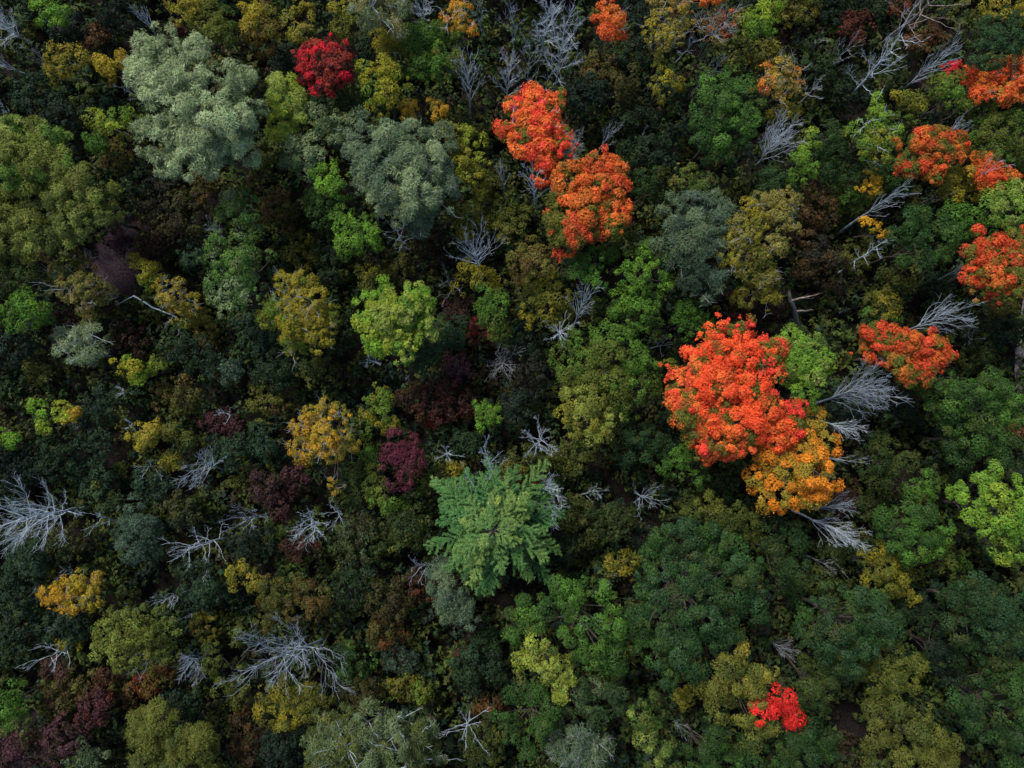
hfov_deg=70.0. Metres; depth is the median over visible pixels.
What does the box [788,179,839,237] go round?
shrub
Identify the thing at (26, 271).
broadleaf tree
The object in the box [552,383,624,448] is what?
broadleaf tree
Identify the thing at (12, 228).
broadleaf tree
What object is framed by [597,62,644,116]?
shrub
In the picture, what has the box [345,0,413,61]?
willow tree
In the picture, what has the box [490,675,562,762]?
broadleaf tree
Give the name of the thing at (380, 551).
shrub
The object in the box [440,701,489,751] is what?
dead tree
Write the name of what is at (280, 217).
shrub
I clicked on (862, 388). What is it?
dead tree
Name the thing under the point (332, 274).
shrub
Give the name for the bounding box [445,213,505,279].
dead tree
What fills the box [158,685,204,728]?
shrub
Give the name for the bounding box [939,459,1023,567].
broadleaf tree
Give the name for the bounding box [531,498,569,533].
dead tree
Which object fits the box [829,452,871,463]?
dead tree
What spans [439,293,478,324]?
shrub
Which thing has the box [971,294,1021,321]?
shrub
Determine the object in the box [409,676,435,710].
shrub
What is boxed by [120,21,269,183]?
willow tree
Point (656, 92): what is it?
broadleaf tree
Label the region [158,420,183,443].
shrub
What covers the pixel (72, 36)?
shrub
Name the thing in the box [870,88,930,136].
broadleaf tree
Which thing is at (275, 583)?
broadleaf tree
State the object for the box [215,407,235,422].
dead tree
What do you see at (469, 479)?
dead tree
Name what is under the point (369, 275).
shrub
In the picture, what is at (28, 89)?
shrub
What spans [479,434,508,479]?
dead tree
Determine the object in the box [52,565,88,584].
dead tree
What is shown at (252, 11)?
broadleaf tree
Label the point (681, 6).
broadleaf tree
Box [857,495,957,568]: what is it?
broadleaf tree
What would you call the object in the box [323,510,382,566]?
shrub
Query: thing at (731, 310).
shrub
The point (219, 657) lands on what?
broadleaf tree
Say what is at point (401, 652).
shrub
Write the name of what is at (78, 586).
broadleaf tree
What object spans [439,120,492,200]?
broadleaf tree
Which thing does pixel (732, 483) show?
shrub
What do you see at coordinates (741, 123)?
broadleaf tree
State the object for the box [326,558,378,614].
shrub
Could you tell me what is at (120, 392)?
dead tree
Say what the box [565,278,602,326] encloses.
dead tree
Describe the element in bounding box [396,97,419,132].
broadleaf tree
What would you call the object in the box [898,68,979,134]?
broadleaf tree
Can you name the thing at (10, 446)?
broadleaf tree
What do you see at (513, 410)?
shrub
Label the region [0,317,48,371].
shrub
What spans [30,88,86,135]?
shrub
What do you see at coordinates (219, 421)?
shrub
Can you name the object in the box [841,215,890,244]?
broadleaf tree
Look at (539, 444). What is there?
dead tree
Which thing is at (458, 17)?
broadleaf tree
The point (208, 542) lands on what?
dead tree
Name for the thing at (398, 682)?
shrub
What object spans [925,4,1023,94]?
broadleaf tree
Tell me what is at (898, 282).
shrub
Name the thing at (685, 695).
shrub
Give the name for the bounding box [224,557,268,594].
broadleaf tree
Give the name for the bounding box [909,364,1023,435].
broadleaf tree
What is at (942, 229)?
broadleaf tree
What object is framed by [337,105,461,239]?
willow tree
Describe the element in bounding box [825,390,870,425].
shrub
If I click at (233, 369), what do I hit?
shrub
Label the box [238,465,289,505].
shrub
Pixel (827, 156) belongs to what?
broadleaf tree
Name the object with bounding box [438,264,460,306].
dead tree
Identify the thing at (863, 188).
broadleaf tree
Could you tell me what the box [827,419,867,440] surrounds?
dead tree
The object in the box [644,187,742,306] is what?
willow tree
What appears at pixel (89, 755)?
shrub
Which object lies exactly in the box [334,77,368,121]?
broadleaf tree
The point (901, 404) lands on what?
shrub
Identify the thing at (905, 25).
dead tree
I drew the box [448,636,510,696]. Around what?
shrub
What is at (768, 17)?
broadleaf tree
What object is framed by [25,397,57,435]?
broadleaf tree
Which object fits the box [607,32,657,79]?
shrub
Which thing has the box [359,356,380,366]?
dead tree
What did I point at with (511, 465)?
shrub
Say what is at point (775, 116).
broadleaf tree
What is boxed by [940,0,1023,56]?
broadleaf tree
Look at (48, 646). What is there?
dead tree
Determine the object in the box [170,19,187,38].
shrub
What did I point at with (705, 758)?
broadleaf tree
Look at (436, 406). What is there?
shrub
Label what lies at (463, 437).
shrub
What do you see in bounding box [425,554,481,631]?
willow tree
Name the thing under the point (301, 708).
broadleaf tree
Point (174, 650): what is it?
dead tree
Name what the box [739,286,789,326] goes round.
shrub
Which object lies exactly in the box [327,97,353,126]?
shrub
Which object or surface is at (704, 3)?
maple tree
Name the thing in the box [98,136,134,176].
shrub
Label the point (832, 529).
dead tree
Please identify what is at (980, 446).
broadleaf tree
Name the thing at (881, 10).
shrub
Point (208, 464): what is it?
dead tree
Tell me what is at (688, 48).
dead tree
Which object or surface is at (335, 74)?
maple tree
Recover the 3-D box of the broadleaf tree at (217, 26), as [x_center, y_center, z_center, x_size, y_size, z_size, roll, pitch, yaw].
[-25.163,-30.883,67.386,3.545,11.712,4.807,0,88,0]
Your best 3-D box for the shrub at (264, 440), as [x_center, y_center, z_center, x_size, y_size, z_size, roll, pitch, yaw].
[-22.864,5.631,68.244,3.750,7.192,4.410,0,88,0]
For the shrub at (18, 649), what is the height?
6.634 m
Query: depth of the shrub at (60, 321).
67.73 m
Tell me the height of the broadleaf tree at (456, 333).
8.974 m
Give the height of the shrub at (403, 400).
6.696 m
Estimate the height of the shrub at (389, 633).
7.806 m
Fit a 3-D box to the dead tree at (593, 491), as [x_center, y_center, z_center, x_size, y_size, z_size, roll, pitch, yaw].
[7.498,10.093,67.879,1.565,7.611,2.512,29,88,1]
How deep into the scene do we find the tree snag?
65.86 m
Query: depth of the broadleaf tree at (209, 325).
66.96 m
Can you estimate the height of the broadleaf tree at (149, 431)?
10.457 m
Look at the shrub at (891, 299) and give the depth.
66.16 m
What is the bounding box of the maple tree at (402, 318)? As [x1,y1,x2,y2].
[350,274,438,366]
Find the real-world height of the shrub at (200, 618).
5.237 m
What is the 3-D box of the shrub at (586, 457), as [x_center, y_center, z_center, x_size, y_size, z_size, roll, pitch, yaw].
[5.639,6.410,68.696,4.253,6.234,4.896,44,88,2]
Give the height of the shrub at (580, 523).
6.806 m
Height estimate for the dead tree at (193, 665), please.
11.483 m
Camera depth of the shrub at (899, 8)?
68.69 m
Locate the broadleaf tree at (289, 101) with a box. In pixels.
[263,70,307,145]
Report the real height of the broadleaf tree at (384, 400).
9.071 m
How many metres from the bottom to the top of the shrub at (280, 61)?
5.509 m
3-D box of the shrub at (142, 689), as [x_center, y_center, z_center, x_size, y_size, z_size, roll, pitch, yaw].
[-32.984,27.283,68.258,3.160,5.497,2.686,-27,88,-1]
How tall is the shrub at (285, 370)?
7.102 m
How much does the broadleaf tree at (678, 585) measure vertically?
16.670 m
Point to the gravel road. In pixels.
(1019, 350)
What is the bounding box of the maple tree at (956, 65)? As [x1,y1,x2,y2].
[914,59,961,101]
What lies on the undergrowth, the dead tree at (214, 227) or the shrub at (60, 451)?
the dead tree at (214, 227)
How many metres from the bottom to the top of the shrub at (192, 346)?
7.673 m
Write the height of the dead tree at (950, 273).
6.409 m
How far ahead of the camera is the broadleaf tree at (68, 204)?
59.79 m
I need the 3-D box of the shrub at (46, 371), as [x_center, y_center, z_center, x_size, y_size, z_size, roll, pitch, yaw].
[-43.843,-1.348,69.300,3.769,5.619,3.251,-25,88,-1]
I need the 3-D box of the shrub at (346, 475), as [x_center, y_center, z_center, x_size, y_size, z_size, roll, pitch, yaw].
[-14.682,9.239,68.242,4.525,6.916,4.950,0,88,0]
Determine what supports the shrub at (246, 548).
on the forest floor
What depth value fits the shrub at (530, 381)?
65.97 m
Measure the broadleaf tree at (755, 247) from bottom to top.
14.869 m
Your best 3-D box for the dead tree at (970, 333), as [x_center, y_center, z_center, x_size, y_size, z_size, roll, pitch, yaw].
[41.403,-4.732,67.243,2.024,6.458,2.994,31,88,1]
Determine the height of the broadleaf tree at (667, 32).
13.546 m
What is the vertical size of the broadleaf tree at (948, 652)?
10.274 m
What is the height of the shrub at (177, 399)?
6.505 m
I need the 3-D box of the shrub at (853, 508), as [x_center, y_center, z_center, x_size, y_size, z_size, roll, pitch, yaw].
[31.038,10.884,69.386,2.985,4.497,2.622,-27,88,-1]
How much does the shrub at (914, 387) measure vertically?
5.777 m
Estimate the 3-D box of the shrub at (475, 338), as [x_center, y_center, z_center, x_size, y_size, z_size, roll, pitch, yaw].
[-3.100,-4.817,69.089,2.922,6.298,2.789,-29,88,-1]
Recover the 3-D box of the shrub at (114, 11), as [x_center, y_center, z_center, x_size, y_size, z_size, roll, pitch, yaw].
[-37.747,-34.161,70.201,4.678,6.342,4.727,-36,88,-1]
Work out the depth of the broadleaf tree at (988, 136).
61.81 m
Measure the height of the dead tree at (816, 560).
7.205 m
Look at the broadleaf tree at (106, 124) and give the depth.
63.70 m
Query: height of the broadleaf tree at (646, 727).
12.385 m
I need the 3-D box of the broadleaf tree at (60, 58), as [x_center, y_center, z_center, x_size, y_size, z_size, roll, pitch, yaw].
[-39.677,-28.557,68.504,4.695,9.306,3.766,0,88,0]
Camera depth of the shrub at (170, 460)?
65.98 m
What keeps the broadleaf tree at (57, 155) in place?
on the forest floor
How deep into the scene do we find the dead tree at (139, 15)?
62.42 m
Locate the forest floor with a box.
[0,0,1023,767]
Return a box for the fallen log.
[115,295,186,336]
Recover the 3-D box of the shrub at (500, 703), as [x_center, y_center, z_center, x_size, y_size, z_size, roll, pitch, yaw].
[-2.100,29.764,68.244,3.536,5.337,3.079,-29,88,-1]
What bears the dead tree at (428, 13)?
on the undergrowth
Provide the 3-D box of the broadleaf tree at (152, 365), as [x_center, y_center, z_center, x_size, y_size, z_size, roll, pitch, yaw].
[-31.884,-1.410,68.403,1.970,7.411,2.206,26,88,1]
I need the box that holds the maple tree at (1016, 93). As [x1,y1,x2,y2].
[932,51,1023,126]
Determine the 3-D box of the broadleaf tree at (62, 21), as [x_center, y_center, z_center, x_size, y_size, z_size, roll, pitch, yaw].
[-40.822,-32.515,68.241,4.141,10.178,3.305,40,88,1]
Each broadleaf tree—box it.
[0,114,94,199]
[0,182,87,266]
[0,253,54,297]
[0,285,65,334]
[0,427,34,450]
[0,678,43,733]
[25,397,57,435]
[27,246,123,326]
[28,0,94,51]
[34,567,119,617]
[39,161,144,250]
[42,39,103,93]
[50,399,91,424]
[80,105,147,149]
[82,129,118,157]
[87,601,182,674]
[91,47,151,100]
[108,354,166,386]
[123,417,163,451]
[124,695,223,767]
[126,251,173,293]
[144,353,183,376]
[149,275,211,324]
[163,0,226,57]
[183,305,223,348]
[196,228,278,285]
[198,639,252,711]
[199,0,255,69]
[202,271,262,318]
[214,183,273,245]
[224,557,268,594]
[236,1,275,55]
[239,0,284,58]
[251,571,332,633]
[252,671,336,733]
[253,265,342,369]
[263,70,307,145]
[277,129,328,182]
[278,0,319,56]
[280,395,361,500]
[302,101,352,145]
[302,182,347,229]
[307,157,351,207]
[326,0,364,68]
[328,194,384,264]
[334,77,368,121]
[353,52,414,127]
[356,382,400,435]
[357,433,410,515]
[367,25,410,85]
[377,426,427,492]
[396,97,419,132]
[401,18,467,95]
[409,332,441,375]
[425,96,448,140]
[433,313,471,352]
[436,0,479,72]
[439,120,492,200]
[445,192,492,246]
[449,257,508,298]
[471,398,503,433]
[472,282,512,348]
[489,196,535,238]
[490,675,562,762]
[494,226,557,287]
[500,573,629,681]
[509,626,577,706]
[517,264,576,332]
[547,318,663,423]
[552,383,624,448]
[564,238,619,297]
[565,663,631,733]
[605,287,665,338]
[608,223,639,260]
[613,238,674,295]
[613,422,676,468]
[623,516,772,690]
[625,689,683,767]
[631,165,668,211]
[638,0,695,81]
[645,0,699,48]
[647,49,686,112]
[655,443,711,491]
[665,719,746,767]
[667,161,714,208]
[667,295,715,342]
[677,488,762,544]
[685,1,742,81]
[686,635,809,756]
[687,62,766,165]
[716,183,807,316]
[729,0,786,65]
[732,709,845,767]
[740,405,844,517]
[749,48,811,116]
[750,519,813,604]
[752,160,803,207]
[755,102,803,143]
[768,126,823,189]
[771,322,839,412]
[778,649,841,712]
[791,581,908,681]
[804,118,867,191]
[827,86,904,170]
[835,167,884,207]
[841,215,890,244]
[846,430,921,497]
[849,539,924,607]
[854,645,931,705]
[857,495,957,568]
[857,691,964,767]
[862,204,967,274]
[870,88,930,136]
[874,468,940,503]
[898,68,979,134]
[901,603,974,693]
[903,197,988,248]
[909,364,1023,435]
[914,412,1023,477]
[918,164,981,205]
[919,569,1023,667]
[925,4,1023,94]
[938,654,1023,767]
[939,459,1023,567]
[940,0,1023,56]
[949,95,1023,172]
[949,174,1023,239]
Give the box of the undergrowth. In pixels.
[0,0,1023,767]
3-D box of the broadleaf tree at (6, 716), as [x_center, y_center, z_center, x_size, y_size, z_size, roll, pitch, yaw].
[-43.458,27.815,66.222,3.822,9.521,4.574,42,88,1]
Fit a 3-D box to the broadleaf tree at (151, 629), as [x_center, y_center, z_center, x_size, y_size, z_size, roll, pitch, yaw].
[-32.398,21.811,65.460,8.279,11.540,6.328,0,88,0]
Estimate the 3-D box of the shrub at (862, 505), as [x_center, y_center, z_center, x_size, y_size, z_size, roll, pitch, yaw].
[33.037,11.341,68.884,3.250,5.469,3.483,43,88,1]
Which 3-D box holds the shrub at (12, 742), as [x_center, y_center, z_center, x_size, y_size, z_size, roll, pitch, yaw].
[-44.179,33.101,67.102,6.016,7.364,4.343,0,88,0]
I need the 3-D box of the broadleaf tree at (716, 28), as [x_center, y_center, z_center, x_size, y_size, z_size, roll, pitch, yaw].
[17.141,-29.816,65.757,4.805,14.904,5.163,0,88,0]
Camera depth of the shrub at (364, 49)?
69.22 m
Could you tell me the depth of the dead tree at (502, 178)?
64.29 m
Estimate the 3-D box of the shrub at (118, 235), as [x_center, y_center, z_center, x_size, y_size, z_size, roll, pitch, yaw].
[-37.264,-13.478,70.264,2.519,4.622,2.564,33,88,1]
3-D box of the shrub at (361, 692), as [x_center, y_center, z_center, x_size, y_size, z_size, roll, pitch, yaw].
[-13.680,28.075,66.894,4.380,8.168,3.704,-25,88,-1]
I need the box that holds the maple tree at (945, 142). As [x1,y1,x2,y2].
[869,124,970,190]
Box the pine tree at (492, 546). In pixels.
[423,456,565,596]
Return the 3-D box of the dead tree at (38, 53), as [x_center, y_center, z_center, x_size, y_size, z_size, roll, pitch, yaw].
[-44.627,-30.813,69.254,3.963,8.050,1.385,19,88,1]
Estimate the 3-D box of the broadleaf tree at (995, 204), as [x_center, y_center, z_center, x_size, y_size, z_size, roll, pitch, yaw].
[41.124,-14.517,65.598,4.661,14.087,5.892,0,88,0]
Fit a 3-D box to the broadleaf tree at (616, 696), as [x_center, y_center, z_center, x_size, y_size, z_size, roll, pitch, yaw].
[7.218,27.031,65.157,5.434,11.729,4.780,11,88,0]
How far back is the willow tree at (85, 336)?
64.62 m
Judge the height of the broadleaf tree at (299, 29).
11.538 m
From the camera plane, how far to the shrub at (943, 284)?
67.94 m
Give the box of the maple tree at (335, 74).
[290,32,355,110]
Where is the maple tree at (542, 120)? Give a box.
[491,80,580,188]
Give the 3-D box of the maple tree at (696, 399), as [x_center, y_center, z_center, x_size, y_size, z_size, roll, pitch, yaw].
[17.594,0.648,63.561,12.308,16.952,12.332,0,88,0]
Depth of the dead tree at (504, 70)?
62.82 m
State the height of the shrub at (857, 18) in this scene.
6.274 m
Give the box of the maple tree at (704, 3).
[683,0,725,58]
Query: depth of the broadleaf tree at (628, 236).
64.22 m
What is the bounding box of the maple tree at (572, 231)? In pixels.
[541,143,633,262]
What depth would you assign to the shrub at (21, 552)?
65.59 m
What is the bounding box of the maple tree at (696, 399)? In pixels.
[658,312,809,466]
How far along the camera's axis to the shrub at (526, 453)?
65.94 m
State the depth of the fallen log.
67.78 m
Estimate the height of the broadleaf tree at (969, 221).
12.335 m
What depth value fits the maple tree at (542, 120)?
58.94 m
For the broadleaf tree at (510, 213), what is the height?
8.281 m
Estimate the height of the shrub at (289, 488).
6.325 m
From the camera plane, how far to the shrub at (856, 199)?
67.04 m
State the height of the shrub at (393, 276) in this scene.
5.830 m
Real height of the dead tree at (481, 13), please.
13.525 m
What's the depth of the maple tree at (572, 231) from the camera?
58.02 m
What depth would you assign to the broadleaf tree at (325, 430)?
61.58 m
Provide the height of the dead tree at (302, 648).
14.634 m
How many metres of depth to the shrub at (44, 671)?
66.48 m
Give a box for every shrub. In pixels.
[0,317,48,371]
[0,439,51,495]
[0,536,52,585]
[0,571,45,622]
[0,610,44,670]
[0,711,49,747]
[0,723,54,767]
[8,68,63,115]
[20,348,63,385]
[24,431,90,484]
[26,599,98,649]
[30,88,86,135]
[30,712,93,767]
[36,654,81,694]
[38,682,80,722]
[40,519,101,563]
[41,9,89,45]
[42,300,80,338]
[54,634,89,652]
[55,674,93,707]
[60,734,118,767]
[61,683,126,728]
[62,456,117,503]
[65,417,123,468]
[73,480,132,518]
[76,381,129,429]
[81,664,129,701]
[82,20,115,51]
[95,0,143,48]
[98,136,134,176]
[103,319,152,359]
[104,229,133,256]
[105,674,138,712]
[110,153,162,196]
[126,173,185,228]
[129,671,164,701]
[130,462,178,505]
[134,219,185,267]
[146,657,180,688]
[149,372,201,421]
[151,187,213,246]
[153,329,217,379]
[153,488,203,530]
[155,449,190,472]
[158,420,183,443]
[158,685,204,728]
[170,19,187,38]
[173,547,216,582]
[174,563,234,617]
[175,234,213,275]
[176,429,205,452]
[181,170,227,207]
[188,609,224,645]
[196,406,231,433]
[202,350,246,387]
[204,430,256,476]
[220,414,247,438]
[222,461,262,496]
[224,513,276,563]
[226,703,271,767]
[231,306,282,360]
[238,422,280,468]
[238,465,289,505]
[244,343,303,395]
[244,381,294,426]
[248,136,280,174]
[253,719,308,767]
[256,183,299,234]
[261,490,295,523]
[265,39,299,77]
[278,228,321,275]
[278,531,321,564]
[280,463,312,498]
[292,349,342,389]
[307,86,334,111]
[309,243,357,286]
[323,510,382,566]
[325,308,359,356]
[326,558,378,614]
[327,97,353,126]
[328,459,373,511]
[330,639,378,687]
[334,674,384,717]
[343,32,373,68]
[344,251,389,294]
[360,575,413,628]
[361,517,402,569]
[362,243,396,270]
[365,610,410,652]
[375,668,423,702]
[377,250,415,288]
[379,502,436,553]
[380,640,419,677]
[392,380,433,422]
[392,566,439,602]
[409,222,453,268]
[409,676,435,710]
[412,376,481,430]
[412,463,450,502]
[422,412,445,430]
[431,330,468,360]
[433,459,467,482]
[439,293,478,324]
[440,351,473,384]
[446,419,484,457]
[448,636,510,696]
[451,112,492,146]
[454,647,466,659]
[459,710,509,767]
[466,314,495,350]
[468,614,507,663]
[469,689,508,726]
[473,157,515,208]
[484,381,536,431]
[490,459,538,499]
[505,442,552,484]
[508,316,550,361]
[510,351,554,407]
[543,433,600,479]
[546,532,587,568]
[556,494,608,552]
[559,69,617,123]
[579,49,621,85]
[587,500,638,544]
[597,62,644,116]
[603,548,640,582]
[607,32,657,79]
[607,98,663,142]
[607,414,643,453]
[613,133,677,177]
[621,0,654,33]
[626,524,659,554]
[671,680,695,711]
[694,461,745,505]
[713,29,754,75]
[718,289,768,327]
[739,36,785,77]
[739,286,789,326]
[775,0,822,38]
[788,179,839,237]
[788,227,851,289]
[800,32,846,88]
[811,0,860,29]
[811,534,858,571]
[822,64,882,115]
[824,173,870,217]
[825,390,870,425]
[832,485,860,518]
[835,8,877,46]
[838,235,878,276]
[850,488,888,525]
[855,0,894,35]
[859,281,906,325]
[859,304,904,338]
[860,376,921,427]
[867,155,914,195]
[874,55,909,96]
[874,258,923,294]
[881,0,913,18]
[893,589,937,631]
[895,376,936,398]
[900,18,949,61]
[909,446,967,495]
[912,263,962,297]
[933,543,973,583]
[935,0,982,44]
[946,319,1001,372]
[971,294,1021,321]
[975,305,1023,353]
[996,421,1023,442]
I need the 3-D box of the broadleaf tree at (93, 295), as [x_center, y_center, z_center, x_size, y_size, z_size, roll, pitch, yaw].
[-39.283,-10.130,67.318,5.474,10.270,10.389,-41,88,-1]
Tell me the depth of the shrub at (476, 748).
64.21 m
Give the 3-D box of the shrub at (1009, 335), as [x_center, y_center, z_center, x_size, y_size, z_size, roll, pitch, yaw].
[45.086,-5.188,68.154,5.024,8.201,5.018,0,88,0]
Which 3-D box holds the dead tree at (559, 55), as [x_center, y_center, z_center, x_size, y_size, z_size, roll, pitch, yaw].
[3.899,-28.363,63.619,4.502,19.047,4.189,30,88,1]
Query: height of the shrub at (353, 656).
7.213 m
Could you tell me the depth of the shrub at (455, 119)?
68.10 m
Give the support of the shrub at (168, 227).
on the forest floor
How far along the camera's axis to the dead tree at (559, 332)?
61.34 m
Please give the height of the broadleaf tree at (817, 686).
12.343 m
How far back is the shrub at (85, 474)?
66.43 m
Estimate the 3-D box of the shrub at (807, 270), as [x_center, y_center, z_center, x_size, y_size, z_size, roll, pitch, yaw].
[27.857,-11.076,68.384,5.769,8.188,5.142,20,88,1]
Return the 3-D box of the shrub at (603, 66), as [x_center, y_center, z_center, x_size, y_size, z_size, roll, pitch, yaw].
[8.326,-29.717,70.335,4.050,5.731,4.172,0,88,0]
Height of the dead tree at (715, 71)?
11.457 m
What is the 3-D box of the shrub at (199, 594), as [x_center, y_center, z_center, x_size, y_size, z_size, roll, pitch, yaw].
[-27.612,18.658,67.221,5.251,8.229,4.901,0,88,0]
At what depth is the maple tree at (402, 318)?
58.53 m
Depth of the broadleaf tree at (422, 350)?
62.70 m
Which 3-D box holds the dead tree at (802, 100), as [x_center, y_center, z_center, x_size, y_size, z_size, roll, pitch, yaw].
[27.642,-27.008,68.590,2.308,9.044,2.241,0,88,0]
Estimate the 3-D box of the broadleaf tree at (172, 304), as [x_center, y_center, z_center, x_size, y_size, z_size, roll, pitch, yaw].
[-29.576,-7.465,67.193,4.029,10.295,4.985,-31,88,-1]
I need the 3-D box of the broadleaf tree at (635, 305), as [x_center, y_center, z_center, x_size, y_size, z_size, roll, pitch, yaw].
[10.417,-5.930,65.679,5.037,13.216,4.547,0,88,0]
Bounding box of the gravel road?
[1014,297,1023,410]
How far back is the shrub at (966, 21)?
68.09 m
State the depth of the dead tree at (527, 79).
63.95 m
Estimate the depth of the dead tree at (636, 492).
64.49 m
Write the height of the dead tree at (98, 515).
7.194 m
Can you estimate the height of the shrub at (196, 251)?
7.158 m
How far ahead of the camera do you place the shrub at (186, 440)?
65.93 m
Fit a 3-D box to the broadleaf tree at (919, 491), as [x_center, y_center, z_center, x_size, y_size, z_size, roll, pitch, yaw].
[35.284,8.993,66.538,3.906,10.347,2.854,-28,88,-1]
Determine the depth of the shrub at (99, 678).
65.62 m
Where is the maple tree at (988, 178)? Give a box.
[931,149,1023,204]
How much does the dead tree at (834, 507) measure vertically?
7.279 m
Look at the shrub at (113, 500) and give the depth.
65.56 m
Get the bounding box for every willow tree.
[50,318,120,366]
[110,491,169,567]
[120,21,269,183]
[299,692,461,767]
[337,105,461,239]
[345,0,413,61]
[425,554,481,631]
[544,706,616,767]
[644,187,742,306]
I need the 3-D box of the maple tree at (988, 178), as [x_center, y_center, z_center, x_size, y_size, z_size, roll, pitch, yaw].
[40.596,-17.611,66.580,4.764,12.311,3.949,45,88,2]
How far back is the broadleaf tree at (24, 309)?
63.12 m
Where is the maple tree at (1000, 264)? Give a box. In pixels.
[922,223,1023,304]
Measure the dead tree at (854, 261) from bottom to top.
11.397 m
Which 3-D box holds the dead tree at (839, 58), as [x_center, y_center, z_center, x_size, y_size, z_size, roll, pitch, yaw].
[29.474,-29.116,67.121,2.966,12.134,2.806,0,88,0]
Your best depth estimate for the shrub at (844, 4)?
68.64 m
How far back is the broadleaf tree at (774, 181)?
63.20 m
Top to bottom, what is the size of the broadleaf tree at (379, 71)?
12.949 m
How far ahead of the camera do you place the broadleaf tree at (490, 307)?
62.64 m
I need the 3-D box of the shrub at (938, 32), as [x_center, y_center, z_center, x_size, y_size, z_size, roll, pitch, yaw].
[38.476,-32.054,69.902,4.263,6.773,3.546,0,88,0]
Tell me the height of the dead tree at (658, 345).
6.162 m
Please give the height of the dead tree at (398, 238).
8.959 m
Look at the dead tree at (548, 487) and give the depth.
61.72 m
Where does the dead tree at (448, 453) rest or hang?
on the undergrowth
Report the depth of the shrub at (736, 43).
67.28 m
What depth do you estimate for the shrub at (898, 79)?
67.36 m
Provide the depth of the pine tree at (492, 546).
59.81 m
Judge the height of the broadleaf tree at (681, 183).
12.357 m
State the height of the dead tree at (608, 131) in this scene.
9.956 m
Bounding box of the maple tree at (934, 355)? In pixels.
[849,319,958,389]
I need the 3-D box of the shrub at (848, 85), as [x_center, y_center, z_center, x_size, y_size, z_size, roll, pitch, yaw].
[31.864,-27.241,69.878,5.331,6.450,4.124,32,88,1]
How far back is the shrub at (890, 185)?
66.77 m
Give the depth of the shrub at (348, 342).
66.73 m
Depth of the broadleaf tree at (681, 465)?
61.62 m
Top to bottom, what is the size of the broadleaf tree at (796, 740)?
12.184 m
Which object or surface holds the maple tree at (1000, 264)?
on the forest floor
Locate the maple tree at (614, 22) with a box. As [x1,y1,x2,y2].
[589,0,630,69]
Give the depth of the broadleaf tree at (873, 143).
61.05 m
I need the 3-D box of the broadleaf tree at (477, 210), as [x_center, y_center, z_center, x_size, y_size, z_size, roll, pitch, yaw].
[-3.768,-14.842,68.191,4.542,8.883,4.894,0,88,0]
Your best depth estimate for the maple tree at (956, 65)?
65.31 m
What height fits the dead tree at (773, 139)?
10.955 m
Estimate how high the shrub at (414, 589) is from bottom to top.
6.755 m
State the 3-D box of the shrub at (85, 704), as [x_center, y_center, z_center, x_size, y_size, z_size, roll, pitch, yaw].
[-37.425,28.751,67.057,4.564,7.779,3.697,0,88,0]
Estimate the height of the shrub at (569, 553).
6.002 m
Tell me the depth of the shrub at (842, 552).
65.52 m
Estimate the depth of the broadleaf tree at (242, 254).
60.42 m
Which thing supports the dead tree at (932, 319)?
on the undergrowth
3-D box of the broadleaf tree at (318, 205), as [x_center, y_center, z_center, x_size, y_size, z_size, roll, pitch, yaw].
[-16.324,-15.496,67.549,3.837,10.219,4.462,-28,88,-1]
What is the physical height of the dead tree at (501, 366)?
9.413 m
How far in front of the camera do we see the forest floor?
72.00 m
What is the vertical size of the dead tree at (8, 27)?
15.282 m
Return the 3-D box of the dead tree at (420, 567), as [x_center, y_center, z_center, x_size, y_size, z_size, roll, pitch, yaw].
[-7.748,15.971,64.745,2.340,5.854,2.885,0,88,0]
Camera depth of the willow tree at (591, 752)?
61.60 m
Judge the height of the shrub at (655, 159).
9.375 m
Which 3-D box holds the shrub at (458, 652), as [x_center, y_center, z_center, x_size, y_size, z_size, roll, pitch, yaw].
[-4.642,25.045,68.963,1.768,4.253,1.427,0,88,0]
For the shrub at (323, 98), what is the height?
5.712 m
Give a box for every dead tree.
[0,7,23,48]
[0,55,26,74]
[0,475,85,559]
[17,624,70,669]
[20,38,44,64]
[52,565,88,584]
[76,510,116,533]
[112,78,158,116]
[113,386,125,398]
[128,4,157,37]
[129,649,175,681]
[135,460,162,483]
[149,588,193,613]
[161,520,234,580]
[171,445,228,491]
[175,646,208,687]
[205,214,225,239]
[212,613,354,697]
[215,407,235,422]
[220,504,268,532]
[286,506,328,549]
[324,504,342,531]
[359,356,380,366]
[384,219,413,252]
[409,0,432,31]
[409,557,438,584]
[436,446,462,462]
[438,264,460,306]
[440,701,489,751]
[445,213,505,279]
[450,43,485,119]
[456,461,480,489]
[469,0,486,47]
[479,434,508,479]
[483,342,525,383]
[488,47,524,104]
[496,160,509,199]
[498,0,524,53]
[517,37,541,85]
[519,162,550,208]
[521,415,557,462]
[530,0,566,58]
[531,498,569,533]
[535,68,554,102]
[539,473,566,501]
[540,1,584,88]
[545,311,580,346]
[563,128,583,163]
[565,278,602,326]
[578,484,605,503]
[593,121,623,160]
[633,483,669,516]
[647,333,673,356]
[671,719,690,740]
[673,33,700,64]
[691,53,730,102]
[753,107,810,171]
[767,637,800,662]
[791,509,870,552]
[800,75,824,103]
[803,554,849,579]
[809,29,830,54]
[811,492,856,516]
[816,355,909,417]
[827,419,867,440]
[828,28,866,72]
[829,175,920,239]
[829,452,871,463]
[835,226,895,275]
[836,0,929,114]
[879,0,966,45]
[890,22,964,98]
[910,294,984,333]
[936,264,963,280]
[950,153,1015,194]
[951,110,974,130]
[956,319,986,344]
[957,59,1023,120]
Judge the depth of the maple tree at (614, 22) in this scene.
60.57 m
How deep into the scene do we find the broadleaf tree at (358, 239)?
60.93 m
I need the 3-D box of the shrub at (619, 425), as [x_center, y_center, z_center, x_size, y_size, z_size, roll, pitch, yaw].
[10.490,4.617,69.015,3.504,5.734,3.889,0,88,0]

